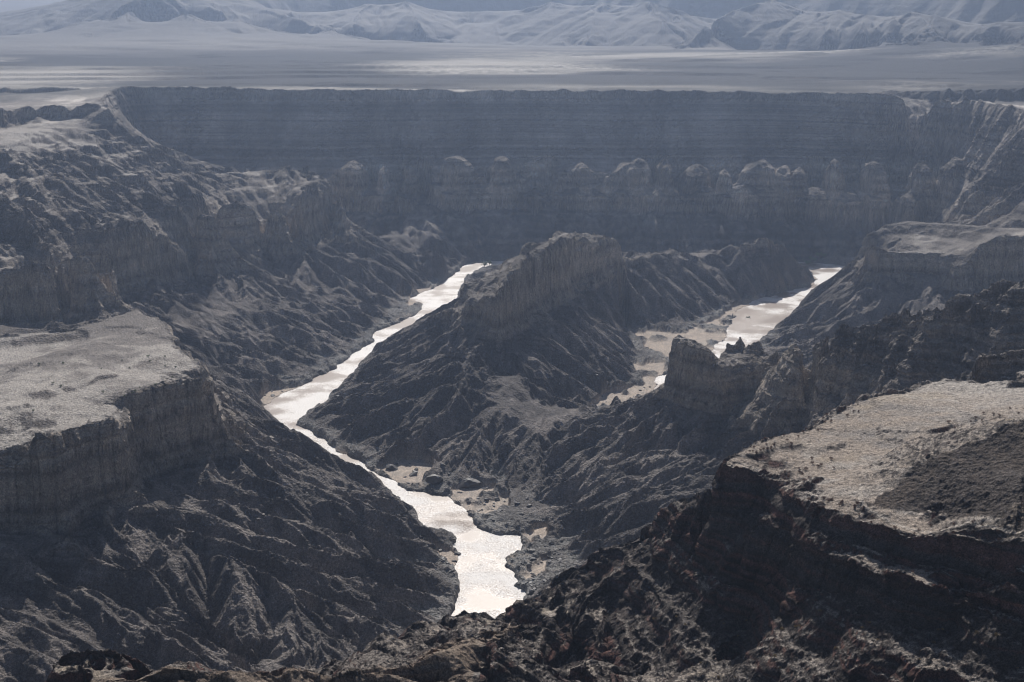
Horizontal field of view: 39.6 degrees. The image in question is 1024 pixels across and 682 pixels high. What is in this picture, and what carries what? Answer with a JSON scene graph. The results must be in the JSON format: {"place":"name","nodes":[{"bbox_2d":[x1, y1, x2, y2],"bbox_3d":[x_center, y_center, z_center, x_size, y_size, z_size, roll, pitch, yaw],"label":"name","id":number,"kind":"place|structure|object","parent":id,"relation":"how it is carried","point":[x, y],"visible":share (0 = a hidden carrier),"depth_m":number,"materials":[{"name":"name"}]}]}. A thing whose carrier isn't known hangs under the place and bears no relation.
{"place":"outdoors","nodes":[
{"label":"outdoors","id":0,"kind":"place"},
{"bbox_2d":[0,308,229,519],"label":"mesa","id":1,"kind":"structure","parent":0,"point":[110,431],"depth_m":1261.24,"materials":[{"name":"grey stone"}]},
{"bbox_2d":[0,93,336,325],"bbox_3d":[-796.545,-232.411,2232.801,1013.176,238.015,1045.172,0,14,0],"label":"canyon spur","id":2,"kind":"structure","parent":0,"point":[92,186],"depth_m":2121.47,"materials":[{"name":"grey stone"}]},
{"bbox_2d":[409,471,417,475],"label":"boulder","id":3,"kind":"object","parent":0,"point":[414,473],"visible":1,"depth_m":1461.10,"materials":[{"name":"grey stone"}]},
{"bbox_2d":[0,127,1023,665],"bbox_3d":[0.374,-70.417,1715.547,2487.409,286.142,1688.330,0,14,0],"label":"canyon slopes","id":4,"kind":"structure","parent":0,"point":[174,551],"depth_m":1407.84,"materials":[{"name":"grey stone"}]},
{"bbox_2d":[385,464,397,469],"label":"boulder","id":5,"kind":"object","parent":4,"relation":"on","point":[391,467],"visible":1,"depth_m":1477.47,"materials":[{"name":"grey stone"}]},
{"bbox_2d":[425,474,442,484],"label":"boulder","id":6,"kind":"object","parent":4,"relation":"on","point":[434,479],"visible":1,"depth_m":1423.42,"materials":[{"name":"grey stone"}]},
{"bbox_2d":[459,478,480,488],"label":"boulder","id":7,"kind":"object","parent":4,"relation":"on","point":[470,483],"visible":1,"depth_m":1424.82,"materials":[{"name":"grey stone"}]},
{"bbox_2d":[0,364,1023,681],"bbox_3d":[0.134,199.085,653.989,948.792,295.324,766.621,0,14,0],"label":"foreground slope","id":8,"kind":"structure","parent":0,"point":[702,566],"depth_m":627.05,"materials":[{"name":"grey stone"}]},
{"bbox_2d":[0,0,1023,64],"bbox_3d":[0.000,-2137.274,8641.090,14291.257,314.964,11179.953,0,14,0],"label":"mountains","id":9,"kind":"structure","parent":0,"point":[51,32],"depth_m":4671.68,"materials":[{"name":"grey stone"}]},
{"bbox_2d":[0,38,1023,140],"bbox_3d":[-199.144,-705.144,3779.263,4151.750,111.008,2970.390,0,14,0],"label":"plateau","id":10,"kind":"structure","parent":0,"point":[155,101],"depth_m":3055.43,"materials":[{"name":"grey stone"}]},
{"bbox_2d":[453,231,628,337],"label":"ridge","id":11,"kind":"structure","parent":0,"point":[532,280],"depth_m":1839.44,"materials":[{"name":"grey stone"}]},
{"bbox_2d":[264,261,844,617],"bbox_3d":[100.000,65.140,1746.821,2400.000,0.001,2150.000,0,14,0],"label":"river","id":12,"kind":"structure","parent":0,"point":[488,580],"depth_m":1614.52,"materials":[{"name":"liquid"}]},
{"bbox_2d":[115,95,1023,265],"bbox_3d":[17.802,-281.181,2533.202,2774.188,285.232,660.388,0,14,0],"label":"canyon wall","id":13,"kind":"structure","parent":0,"point":[492,176],"depth_m":2685.03,"materials":[{"name":"grey stone"}]},
{"bbox_2d":[663,309,926,432],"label":"ridge","id":14,"kind":"structure","parent":0,"point":[700,377],"depth_m":1438.76,"materials":[{"name":"grey stone"}]},
{"bbox_2d":[712,349,1023,525],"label":"rock shelf","id":15,"kind":"object","parent":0,"point":[894,446],"visible":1,"depth_m":693.38,"materials":[{"name":"grey stone"}]},
{"bbox_2d":[854,205,1023,293],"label":"mesa","id":16,"kind":"structure","parent":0,"point":[962,258],"depth_m":2043.80,"materials":[{"name":"grey stone"}]}
]}

